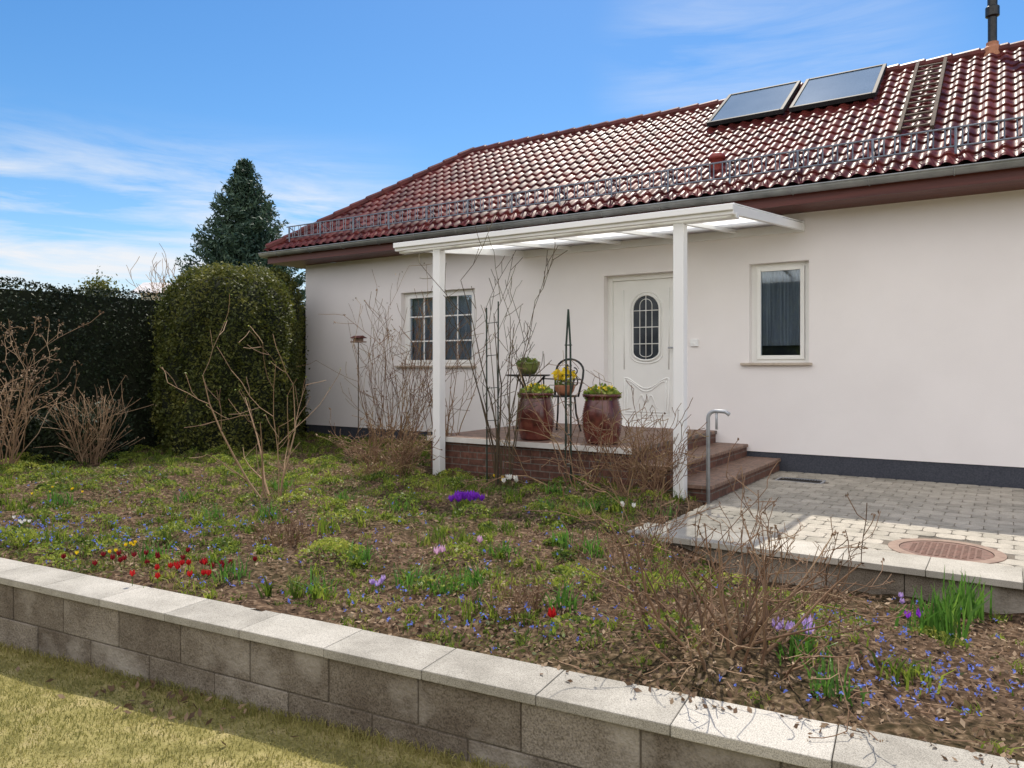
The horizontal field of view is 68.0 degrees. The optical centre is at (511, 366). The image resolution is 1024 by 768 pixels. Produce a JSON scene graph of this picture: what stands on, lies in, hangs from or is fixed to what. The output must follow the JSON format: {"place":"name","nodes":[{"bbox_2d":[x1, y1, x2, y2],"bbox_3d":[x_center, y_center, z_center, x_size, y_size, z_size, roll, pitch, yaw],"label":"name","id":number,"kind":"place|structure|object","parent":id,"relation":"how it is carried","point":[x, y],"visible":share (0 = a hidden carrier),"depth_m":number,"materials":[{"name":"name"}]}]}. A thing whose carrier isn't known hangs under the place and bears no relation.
{"place":"outdoors","nodes":[
{"label":"outdoors","id":0,"kind":"place"},
{"bbox_2d":[133,282,305,300],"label":"neighbour house","id":1,"kind":"structure","parent":0,"point":[145,285],"depth_m":42.99,"materials":[{"name":"paint"}]},
{"bbox_2d":[0,641,525,767],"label":"lawn","id":2,"kind":"structure","parent":0,"point":[208,754],"depth_m":3.19,"materials":[{"name":"plant"}]},
{"bbox_2d":[16,666,297,745],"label":"fallen leaves","id":3,"kind":"object","parent":2,"relation":"on","point":[129,705],"visible":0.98,"depth_m":3.49,"materials":[{"name":"brown plant"}]},
{"bbox_2d":[0,431,1023,762],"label":"garden soil","id":4,"kind":"structure","parent":0,"point":[920,725],"depth_m":4.03,"materials":[{"name":"soil"}]},
{"bbox_2d":[1,493,38,511],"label":"leaf clump","id":5,"kind":"object","parent":4,"relation":"on","point":[8,508],"visible":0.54,"depth_m":6.53,"materials":[{"name":"plant"}]},
{"bbox_2d":[1,515,41,531],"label":"crocus","id":6,"kind":"object","parent":4,"relation":"on","point":[20,520],"visible":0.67,"depth_m":5.75,"materials":[{"name":"white plant"}]},
{"bbox_2d":[0,310,103,468],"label":"bare shrub","id":7,"kind":"object","parent":4,"relation":"on","point":[14,423],"visible":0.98,"depth_m":9.16,"materials":[{"name":"brown plant"}]},
{"bbox_2d":[30,520,79,547],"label":"leaf clump","id":8,"kind":"object","parent":4,"relation":"on","point":[53,535],"visible":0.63,"depth_m":5.22,"materials":[{"name":"plant"}]},
{"bbox_2d":[31,486,82,501],"bbox_3d":[-4.114,1.156,6.875,0.406,0.110,0.467,0,0,-30],"label":"crocus","id":9,"kind":"object","parent":4,"relation":"on","point":[63,499],"visible":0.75,"depth_m":6.89,"materials":[{"name":"yellow plant"}]},
{"bbox_2d":[42,487,75,505],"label":"leaf clump","id":10,"kind":"object","parent":4,"relation":"on","point":[61,500],"visible":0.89,"depth_m":6.72,"materials":[{"name":"plant"}]},
{"bbox_2d":[22,396,136,464],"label":"bare shrub","id":11,"kind":"object","parent":4,"relation":"on","point":[45,437],"visible":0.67,"depth_m":9.84,"materials":[{"name":"brown plant"}]},
{"bbox_2d":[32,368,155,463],"bbox_3d":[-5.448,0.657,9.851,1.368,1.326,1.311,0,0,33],"label":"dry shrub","id":12,"kind":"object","parent":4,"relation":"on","point":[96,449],"visible":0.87,"depth_m":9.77,"materials":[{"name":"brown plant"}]},
{"bbox_2d":[86,520,120,548],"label":"leaf clump","id":13,"kind":"object","parent":4,"relation":"on","point":[99,536],"visible":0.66,"depth_m":5.29,"materials":[{"name":"plant"}]},
{"bbox_2d":[75,540,136,559],"bbox_3d":[-2.647,1.220,5.073,0.282,0.103,0.449,0,0,9],"label":"primrose","id":14,"kind":"object","parent":4,"relation":"on","point":[115,550],"visible":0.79,"depth_m":5.06,"materials":[{"name":"yellow plant"}]},
{"bbox_2d":[61,548,190,569],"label":"tulips","id":15,"kind":"object","parent":4,"relation":"on","point":[122,558],"visible":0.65,"depth_m":4.68,"materials":[{"name":"red plant"}]},
{"bbox_2d":[122,539,183,560],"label":"leaf clump","id":16,"kind":"object","parent":4,"relation":"on","point":[150,555],"visible":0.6,"depth_m":4.87,"materials":[{"name":"plant"}]},
{"bbox_2d":[129,558,211,588],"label":"tulips","id":17,"kind":"object","parent":4,"relation":"on","point":[177,564],"visible":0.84,"depth_m":4.25,"materials":[{"name":"red plant"}]},
{"bbox_2d":[162,488,199,503],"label":"leaf clump","id":18,"kind":"object","parent":4,"relation":"on","point":[175,499],"visible":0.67,"depth_m":7.12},
{"bbox_2d":[197,501,230,520],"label":"leaf clump","id":19,"kind":"object","parent":4,"relation":"on","point":[215,515],"visible":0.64,"depth_m":6.21,"materials":[{"name":"plant"}]},
{"bbox_2d":[197,549,251,585],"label":"leaf clump","id":20,"kind":"object","parent":4,"relation":"on","point":[225,574],"visible":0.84,"depth_m":4.36,"materials":[{"name":"plant"}]},
{"bbox_2d":[147,257,302,455],"bbox_3d":[-4.261,-0.132,11.488,2.277,2.963,2.262,0,0,33],"label":"rounded yew","id":21,"kind":"object","parent":4,"relation":"on","point":[199,305],"visible":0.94,"depth_m":10.79,"materials":[{"name":"green plant"}]},
{"bbox_2d":[199,556,256,580],"bbox_3d":[-1.667,1.171,4.475,0.272,0.112,0.234,0,0,25],"label":"primrose","id":22,"kind":"object","parent":4,"relation":"on","point":[231,561],"visible":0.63,"depth_m":4.43,"materials":[{"name":"red plant"}]},
{"bbox_2d":[158,293,341,498],"bbox_3d":[-2.667,0.310,7.341,2.127,2.009,1.566,0,0,33],"label":"bare shrub","id":23,"kind":"object","parent":4,"relation":"on","point":[262,467],"visible":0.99,"depth_m":7.08,"materials":[{"name":"brown plant"}]},
{"bbox_2d":[257,501,282,520],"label":"leaf clump","id":24,"kind":"object","parent":4,"relation":"on","point":[265,512],"visible":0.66,"depth_m":6.14,"materials":[{"name":"plant"}]},
{"bbox_2d":[236,260,311,437],"bbox_3d":[-4.333,-0.236,13.237,1.747,3.184,1.726,0,0,33],"label":"rounded yew","id":25,"kind":"object","parent":4,"relation":"on","point":[286,278],"visible":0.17,"depth_m":13.19,"materials":[{"name":"green plant"}]},
{"bbox_2d":[270,475,293,490],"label":"leaf clump","id":26,"kind":"object","parent":4,"relation":"on","point":[276,485],"visible":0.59,"depth_m":7.61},
{"bbox_2d":[240,496,328,547],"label":"shrub","id":27,"kind":"object","parent":4,"relation":"on","point":[292,531],"visible":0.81,"depth_m":5.25,"materials":[{"name":"brown plant"}]},
{"bbox_2d":[294,565,343,598],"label":"leaf clump","id":28,"kind":"object","parent":4,"relation":"on","point":[311,586],"visible":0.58,"depth_m":4.11,"materials":[{"name":"plant"}]},
{"bbox_2d":[311,512,340,536],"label":"leaf clump","id":29,"kind":"object","parent":4,"relation":"on","point":[323,528],"visible":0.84,"depth_m":5.54,"materials":[{"name":"plant"}]},
{"bbox_2d":[333,487,359,501],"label":"leaf clump","id":30,"kind":"object","parent":4,"relation":"on","point":[343,497],"visible":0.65,"depth_m":6.74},
{"bbox_2d":[335,538,374,561],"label":"leaf clump","id":31,"kind":"object","parent":4,"relation":"on","point":[366,552],"visible":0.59,"depth_m":4.80,"materials":[{"name":"plant"}]},
{"bbox_2d":[350,335,366,440],"bbox_3d":[-2.438,0.417,12.052,0.200,1.827,0.200,0,0,33],"label":"bird feeder","id":32,"kind":"object","parent":4,"relation":"on","point":[359,339],"visible":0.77,"depth_m":12.04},
{"bbox_2d":[369,575,385,593],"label":"crocus","id":33,"kind":"object","parent":4,"relation":"on","point":[380,580],"visible":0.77,"depth_m":4.26,"materials":[{"name":"purple plant"}]},
{"bbox_2d":[316,405,446,477],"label":"shrub","id":34,"kind":"object","parent":4,"relation":"on","point":[404,459],"visible":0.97,"depth_m":8.37,"materials":[{"name":"brown plant"}]},
{"bbox_2d":[298,263,487,448],"bbox_3d":[-1.824,-0.194,11.325,2.739,2.976,2.501,0,0,-12],"label":"bare shrub","id":35,"kind":"object","parent":4,"relation":"on","point":[402,388],"visible":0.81,"depth_m":11.19,"materials":[{"name":"brown plant"}]},
{"bbox_2d":[385,496,417,513],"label":"leaf clump","id":36,"kind":"object","parent":4,"relation":"on","point":[398,507],"visible":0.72,"depth_m":6.59,"materials":[{"name":"plant"}]},
{"bbox_2d":[389,561,442,588],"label":"leaf clump","id":37,"kind":"object","parent":4,"relation":"on","point":[409,580],"visible":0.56,"depth_m":4.35,"materials":[{"name":"plant"}]},
{"bbox_2d":[415,523,445,546],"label":"leaf clump","id":38,"kind":"object","parent":4,"relation":"on","point":[428,539],"visible":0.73,"depth_m":5.38,"materials":[{"name":"plant"}]},
{"bbox_2d":[407,567,468,595],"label":"leaf clump","id":39,"kind":"object","parent":4,"relation":"on","point":[445,591],"visible":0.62,"depth_m":4.18,"materials":[{"name":"plant"}]},
{"bbox_2d":[432,545,449,568],"bbox_3d":[-0.443,1.206,4.769,0.140,0.162,0.125,0,0,13],"label":"crocus","id":40,"kind":"object","parent":4,"relation":"on","point":[441,549],"visible":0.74,"depth_m":4.79,"materials":[{"name":"pink plant"}]},
{"bbox_2d":[399,288,494,443],"bbox_3d":[-0.794,0.171,9.181,1.159,2.242,0.856,0,0,-13],"label":"climbing rose","id":41,"kind":"object","parent":4,"relation":"on","point":[447,429],"visible":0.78,"depth_m":9.02,"materials":[{"name":"plant"}]},
{"bbox_2d":[443,523,474,544],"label":"leaf clump","id":42,"kind":"object","parent":4,"relation":"on","point":[461,537],"visible":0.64,"depth_m":5.38,"materials":[{"name":"plant"}]},
{"bbox_2d":[449,490,484,510],"bbox_3d":[-0.414,1.192,6.754,0.330,0.184,0.211,0,0,-16],"label":"crocus","id":43,"kind":"object","parent":4,"relation":"on","point":[458,496],"visible":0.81,"depth_m":6.72,"materials":[{"name":"purple plant"}]},
{"bbox_2d":[446,584,503,628],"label":"leaf clump","id":44,"kind":"object","parent":4,"relation":"on","point":[468,614],"visible":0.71,"depth_m":3.81,"materials":[{"name":"plant"}]},
{"bbox_2d":[454,563,497,588],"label":"leaf clump","id":45,"kind":"object","parent":4,"relation":"on","point":[477,578],"visible":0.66,"depth_m":4.32,"materials":[{"name":"plant"}]},
{"bbox_2d":[477,535,484,554],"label":"crocus","id":46,"kind":"object","parent":4,"relation":"on","point":[479,539],"visible":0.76,"depth_m":5.03,"materials":[{"name":"pink plant"}]},
{"bbox_2d":[0,432,964,652],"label":"leafy cushions","id":47,"kind":"object","parent":4,"relation":"on","point":[338,542],"visible":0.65,"depth_m":5.95,"materials":[{"name":"green plant"}]},
{"bbox_2d":[486,301,498,483],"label":"trellis stakes","id":48,"kind":"object","parent":4,"relation":"on","point":[497,322],"visible":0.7,"depth_m":8.13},
{"bbox_2d":[419,194,567,486],"bbox_3d":[-0.059,-0.281,8.100,1.611,3.146,1.246,0,0,-42],"label":"climbing rose","id":49,"kind":"object","parent":4,"relation":"on","point":[495,460],"visible":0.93,"depth_m":8.02,"materials":[{"name":"plant"}]},
{"bbox_2d":[486,537,522,558],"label":"leaf clump","id":50,"kind":"object","parent":4,"relation":"on","point":[507,548],"visible":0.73,"depth_m":4.98,"materials":[{"name":"plant"}]},
{"bbox_2d":[496,474,518,494],"bbox_3d":[0.016,1.147,7.288,0.326,0.227,0.223,0,0,33],"label":"crocus","id":51,"kind":"object","parent":4,"relation":"on","point":[509,476],"visible":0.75,"depth_m":7.30,"materials":[{"name":"white plant"}]},
{"bbox_2d":[0,431,1023,754],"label":"ground cover","id":52,"kind":"object","parent":4,"relation":"on","point":[248,529],"visible":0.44,"depth_m":5.75,"materials":[{"name":"plant"}]},
{"bbox_2d":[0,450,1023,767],"bbox_3d":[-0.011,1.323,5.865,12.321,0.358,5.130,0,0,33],"label":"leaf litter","id":53,"kind":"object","parent":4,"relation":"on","point":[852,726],"visible":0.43,"depth_m":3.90,"materials":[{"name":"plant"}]},
{"bbox_2d":[0,431,1023,737],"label":"creeping plants","id":54,"kind":"object","parent":4,"relation":"on","point":[110,569],"visible":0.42,"depth_m":5.20,"materials":[{"name":"plant"}]},
{"bbox_2d":[0,466,1023,720],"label":"scilla flowers","id":55,"kind":"object","parent":4,"relation":"on","point":[616,618],"visible":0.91,"depth_m":3.51,"materials":[{"name":"blue plant"}]},
{"bbox_2d":[470,563,553,620],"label":"shrub","id":56,"kind":"object","parent":4,"relation":"on","point":[538,600],"visible":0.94,"depth_m":3.83,"materials":[{"name":"brown plant"}]},
{"bbox_2d":[500,488,524,503],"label":"leaf clump","id":57,"kind":"object","parent":4,"relation":"on","point":[512,497],"visible":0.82,"depth_m":6.97,"materials":[{"name":"plant"}]},
{"bbox_2d":[535,495,563,510],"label":"leaf clump","id":58,"kind":"object","parent":4,"relation":"on","point":[548,503],"visible":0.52,"depth_m":6.50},
{"bbox_2d":[546,606,562,635],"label":"tulip","id":59,"kind":"object","parent":4,"relation":"on","point":[551,613],"visible":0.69,"depth_m":3.49,"materials":[{"name":"red plant"}]},
{"bbox_2d":[528,578,584,612],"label":"leaf clump","id":60,"kind":"object","parent":4,"relation":"on","point":[563,599],"visible":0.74,"depth_m":3.89,"materials":[{"name":"plant"}]},
{"bbox_2d":[543,479,571,495],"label":"leaf clump","id":61,"kind":"object","parent":4,"relation":"on","point":[552,490],"visible":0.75,"depth_m":7.26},
{"bbox_2d":[544,526,575,548],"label":"leaf clump","id":62,"kind":"object","parent":4,"relation":"on","point":[561,541],"visible":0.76,"depth_m":5.19,"materials":[{"name":"plant"}]},
{"bbox_2d":[460,354,660,492],"bbox_3d":[0.686,0.559,7.823,1.708,1.475,2.386,0,0,19],"label":"rose bush","id":63,"kind":"object","parent":4,"relation":"on","point":[568,445],"visible":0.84,"depth_m":7.52,"materials":[{"name":"plant"}]},
{"bbox_2d":[564,309,571,485],"bbox_3d":[0.566,0.375,7.636,0.081,1.911,0.079,0,0,33],"label":"plant obelisk","id":64,"kind":"object","parent":4,"relation":"on","point":[567,328],"visible":0.91,"depth_m":7.62,"materials":[{"name":"metal"}]},
{"bbox_2d":[124,496,1023,764],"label":"fallen twigs","id":65,"kind":"object","parent":4,"relation":"on","point":[661,619],"visible":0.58,"depth_m":3.81,"materials":[{"name":"wood"}]},
{"bbox_2d":[565,530,608,558],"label":"leaf clump","id":66,"kind":"object","parent":4,"relation":"on","point":[589,547],"visible":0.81,"depth_m":5.07,"materials":[{"name":"plant"}]},
{"bbox_2d":[569,490,605,510],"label":"leaf clump","id":67,"kind":"object","parent":4,"relation":"on","point":[587,504],"visible":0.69,"depth_m":6.32,"materials":[{"name":"plant"}]},
{"bbox_2d":[427,423,780,503],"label":"porch platform","id":68,"kind":"structure","parent":4,"relation":"on","point":[465,451],"depth_m":8.38,"materials":[{"name":"tile"}]},
{"bbox_2d":[506,374,549,429],"bbox_3d":[0.205,0.459,9.785,0.580,0.730,0.580,0,0,33],"label":"bistro table","id":69,"kind":"object","parent":68,"relation":"on","point":[540,380],"visible":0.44,"depth_m":9.66,"materials":[{"name":"black metal"}]},
{"bbox_2d":[516,354,539,373],"bbox_3d":[0.207,-0.067,9.786,0.322,0.320,0.334,0,0,33],"label":"flowerpot","id":70,"kind":"object","parent":69,"relation":"on","point":[529,362],"visible":0.63,"depth_m":9.68,"materials":[{"name":"green ceramic"}]},
{"bbox_2d":[517,382,554,440],"bbox_3d":[0.272,0.493,8.573,0.446,0.653,0.438,0,0,33],"label":"planter","id":71,"kind":"object","parent":68,"relation":"on","point":[528,424],"visible":0.81,"depth_m":8.41,"materials":[{"name":"brown ceramic"}]},
{"bbox_2d":[543,358,584,432],"bbox_3d":[0.636,0.355,9.634,0.462,0.934,0.429,0,0,33],"label":"garden chair","id":72,"kind":"object","parent":68,"relation":"on","point":[574,379],"visible":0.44,"depth_m":9.68,"materials":[{"name":"black metal"}]},
{"bbox_2d":[551,366,576,394],"bbox_3d":[0.653,0.152,9.553,0.329,0.408,0.344,0,0,33],"label":"flowerpot","id":73,"kind":"object","parent":72,"relation":"on","point":[560,375],"visible":0.72,"depth_m":9.48,"materials":[{"name":"ceramic"}]},
{"bbox_2d":[582,382,621,444],"bbox_3d":[0.965,0.488,8.119,0.436,0.663,0.448,0,0,33],"label":"planter","id":74,"kind":"object","parent":68,"relation":"on","point":[592,398],"visible":0.9,"depth_m":7.96,"materials":[{"name":"brown ceramic"}]},
{"bbox_2d":[589,494,631,515],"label":"leaf clump","id":75,"kind":"object","parent":4,"relation":"on","point":[613,508],"visible":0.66,"depth_m":6.30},
{"bbox_2d":[542,381,707,501],"bbox_3d":[1.077,0.701,6.995,1.419,1.164,1.317,0,0,14],"label":"rose bush","id":76,"kind":"object","parent":4,"relation":"on","point":[644,486],"visible":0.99,"depth_m":6.87,"materials":[{"name":"brown plant"}]},
{"bbox_2d":[620,501,636,522],"bbox_3d":[0.961,1.176,6.146,0.209,0.184,0.148,0,0,33],"label":"crocus","id":77,"kind":"object","parent":4,"relation":"on","point":[633,504],"visible":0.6,"depth_m":6.15,"materials":[{"name":"white plant"}]},
{"bbox_2d":[258,0,1023,488],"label":"house","id":78,"kind":"structure","parent":4,"relation":"on","point":[868,322],"depth_m":9.74,"materials":[{"name":"paint"}]},
{"bbox_2d":[395,289,476,367],"bbox_3d":[-0.991,-0.630,12.689,1.725,1.420,0.950,0,0,33],"label":"window","id":79,"kind":"structure","parent":78,"relation":"in","point":[458,297],"depth_m":12.46,"materials":[{"name":"white plastic"}]},
{"bbox_2d":[393,203,804,499],"bbox_3d":[1.068,-0.217,9.111,4.050,3.095,2.877,0,0,33],"label":"porch canopy","id":80,"kind":"object","parent":78,"relation":"attached to","point":[678,229],"visible":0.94,"depth_m":8.50,"materials":[{"name":"white metal"}]},
{"bbox_2d":[608,272,672,427],"bbox_3d":[1.874,-0.230,10.497,1.180,2.100,0.141,0,0,33],"label":"door","id":81,"kind":"structure","parent":78,"relation":"in","point":[640,307],"depth_m":10.53,"materials":[{"name":"white plastic"}]},
{"bbox_2d":[740,261,811,364],"bbox_3d":[3.523,-0.672,9.735,0.915,1.445,0.950,0,0,33],"label":"window","id":82,"kind":"structure","parent":78,"relation":"in","point":[780,291],"depth_m":9.55,"materials":[{"name":"white plastic"}]},
{"bbox_2d":[562,480,719,581],"bbox_3d":[0.778,0.995,4.551,0.787,0.616,0.875,0,0,-9],"label":"shrub","id":83,"kind":"object","parent":4,"relation":"on","point":[649,541],"visible":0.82,"depth_m":4.54,"materials":[{"name":"plant"}]},
{"bbox_2d":[616,394,705,494],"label":"bare shrub","id":84,"kind":"object","parent":4,"relation":"on","point":[669,468],"visible":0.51,"depth_m":7.36,"materials":[{"name":"plant"}]},
{"bbox_2d":[649,501,677,520],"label":"leaf clump","id":85,"kind":"object","parent":4,"relation":"on","point":[670,512],"visible":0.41,"depth_m":6.41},
{"bbox_2d":[524,438,912,741],"bbox_3d":[0.844,0.817,3.289,1.583,0.950,1.684,0,0,33],"label":"bare shrub","id":86,"kind":"object","parent":4,"relation":"on","point":[759,626],"visible":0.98,"depth_m":3.22,"materials":[{"name":"brown plant"}]},
{"bbox_2d":[772,614,814,653],"bbox_3d":[1.223,1.155,3.287,0.182,0.157,0.218,0,0,33],"label":"crocus","id":87,"kind":"object","parent":4,"relation":"on","point":[790,624],"visible":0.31,"depth_m":3.27,"materials":[{"name":"purple plant"}]},
{"bbox_2d":[762,620,837,670],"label":"leaf clump","id":88,"kind":"object","parent":4,"relation":"on","point":[809,647],"visible":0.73,"depth_m":3.14,"materials":[{"name":"plant"}]},
{"bbox_2d":[741,519,885,613],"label":"hydrangea","id":89,"kind":"object","parent":4,"relation":"on","point":[802,599],"visible":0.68,"depth_m":4.32,"materials":[{"name":"plant"}]},
{"bbox_2d":[797,653,869,706],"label":"leaf clump","id":90,"kind":"object","parent":4,"relation":"on","point":[825,686],"visible":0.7,"depth_m":2.84,"materials":[{"name":"plant"}]},
{"bbox_2d":[890,592,904,617],"bbox_3d":[2.307,1.423,4.556,0.117,0.147,0.168,0,0,33],"label":"crocus","id":91,"kind":"object","parent":4,"relation":"on","point":[901,595],"visible":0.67,"depth_m":4.55,"materials":[{"name":"purple plant"}]},
{"bbox_2d":[856,639,955,697],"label":"leaf clump","id":92,"kind":"object","parent":4,"relation":"on","point":[907,674],"visible":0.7,"depth_m":3.03,"materials":[{"name":"plant"}]},
{"bbox_2d":[892,608,922,635],"bbox_3d":[2.001,1.277,3.806,0.158,0.127,0.192,0,0,-8],"label":"crocus","id":93,"kind":"object","parent":4,"relation":"on","point":[918,613],"visible":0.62,"depth_m":3.80,"materials":[{"name":"purple plant"}]},
{"bbox_2d":[894,583,992,644],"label":"daffodil clump","id":94,"kind":"object","parent":4,"relation":"on","point":[945,614],"visible":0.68,"depth_m":3.71,"materials":[{"name":"plant"}]},
{"bbox_2d":[942,567,994,626],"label":"daffodil clump","id":95,"kind":"object","parent":4,"relation":"on","point":[972,604],"visible":0.66,"depth_m":4.36,"materials":[{"name":"plant"}]},
{"bbox_2d":[0,0,1023,303],"label":"sky","id":96,"kind":"structure","parent":0,"point":[121,121],"materials":[{"name":"blue"}]},
{"bbox_2d":[666,471,1023,573],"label":"paving","id":97,"kind":"structure","parent":0,"point":[908,507],"depth_m":6.72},
{"bbox_2d":[706,409,730,503],"bbox_3d":[1.910,0.846,7.032,0.227,0.907,0.036,0,0,33],"label":"grab rail","id":98,"kind":"object","parent":97,"relation":"on","point":[716,412],"visible":0.94,"depth_m":7.07,"materials":[{"name":"metal"}]},
{"bbox_2d":[773,479,1013,558],"bbox_3d":[5.985,1.386,5.256,9.000,0.188,3.950,0,0,33],"label":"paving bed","id":99,"kind":"object","parent":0,"point":[941,521],"visible":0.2,"depth_m":6.17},
{"bbox_2d":[775,477,826,483],"bbox_3d":[3.252,1.288,8.568,0.500,0.023,0.300,0,0,33],"label":"drain grate","id":100,"kind":"object","parent":99,"relation":"on","point":[799,480],"visible":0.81,"depth_m":8.58,"materials":[{"name":"metal"}]},
{"bbox_2d":[882,537,1015,563],"bbox_3d":[3.020,1.291,5.290,0.860,0.038,0.860,0,0,33],"label":"manhole cover","id":101,"kind":"object","parent":99,"relation":"on","point":[952,549],"visible":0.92,"depth_m":5.29,"materials":[{"name":"metal"}]},
{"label":"ground","id":102,"kind":"structure","parent":0,"visible":0},
{"bbox_2d":[78,266,127,296],"bbox_3d":[-18.429,-1.444,34.121,2.271,6.248,2.179,0,0,33],"label":"tree","id":103,"kind":"object","parent":102,"relation":"on","point":[99,283],"visible":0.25,"depth_m":33.80,"materials":[{"name":"green plant"}]},
{"bbox_2d":[0,276,306,459],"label":"hedge","id":104,"kind":"object","parent":102,"relation":"on","point":[111,344],"visible":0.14,"depth_m":10.92,"materials":[{"name":"green plant"}]},
{"bbox_2d":[126,243,181,299],"bbox_3d":[-14.227,-1.709,31.875,2.872,6.783,3.220,0,0,19],"label":"bare tree","id":105,"kind":"object","parent":102,"relation":"on","point":[163,279],"visible":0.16,"depth_m":31.38,"materials":[{"name":"plant"}]},
{"bbox_2d":[158,158,305,311],"bbox_3d":[-10.629,-3.302,30.098,6.699,9.965,6.243,0,0,33],"label":"spruce tree","id":106,"kind":"object","parent":102,"relation":"on","point":[244,232],"visible":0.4,"depth_m":29.20,"materials":[{"name":"green plant"}]},
{"bbox_2d":[0,558,1023,767],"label":"garden wall","id":107,"kind":"structure","parent":102,"relation":"on","point":[511,712],"depth_m":3.08,"materials":[{"name":"concrete"}]},
{"bbox_2d":[627,523,1023,613],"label":"yard wall","id":108,"kind":"structure","parent":102,"relation":"on","point":[908,572],"depth_m":4.90,"materials":[{"name":"concrete"}]}
]}

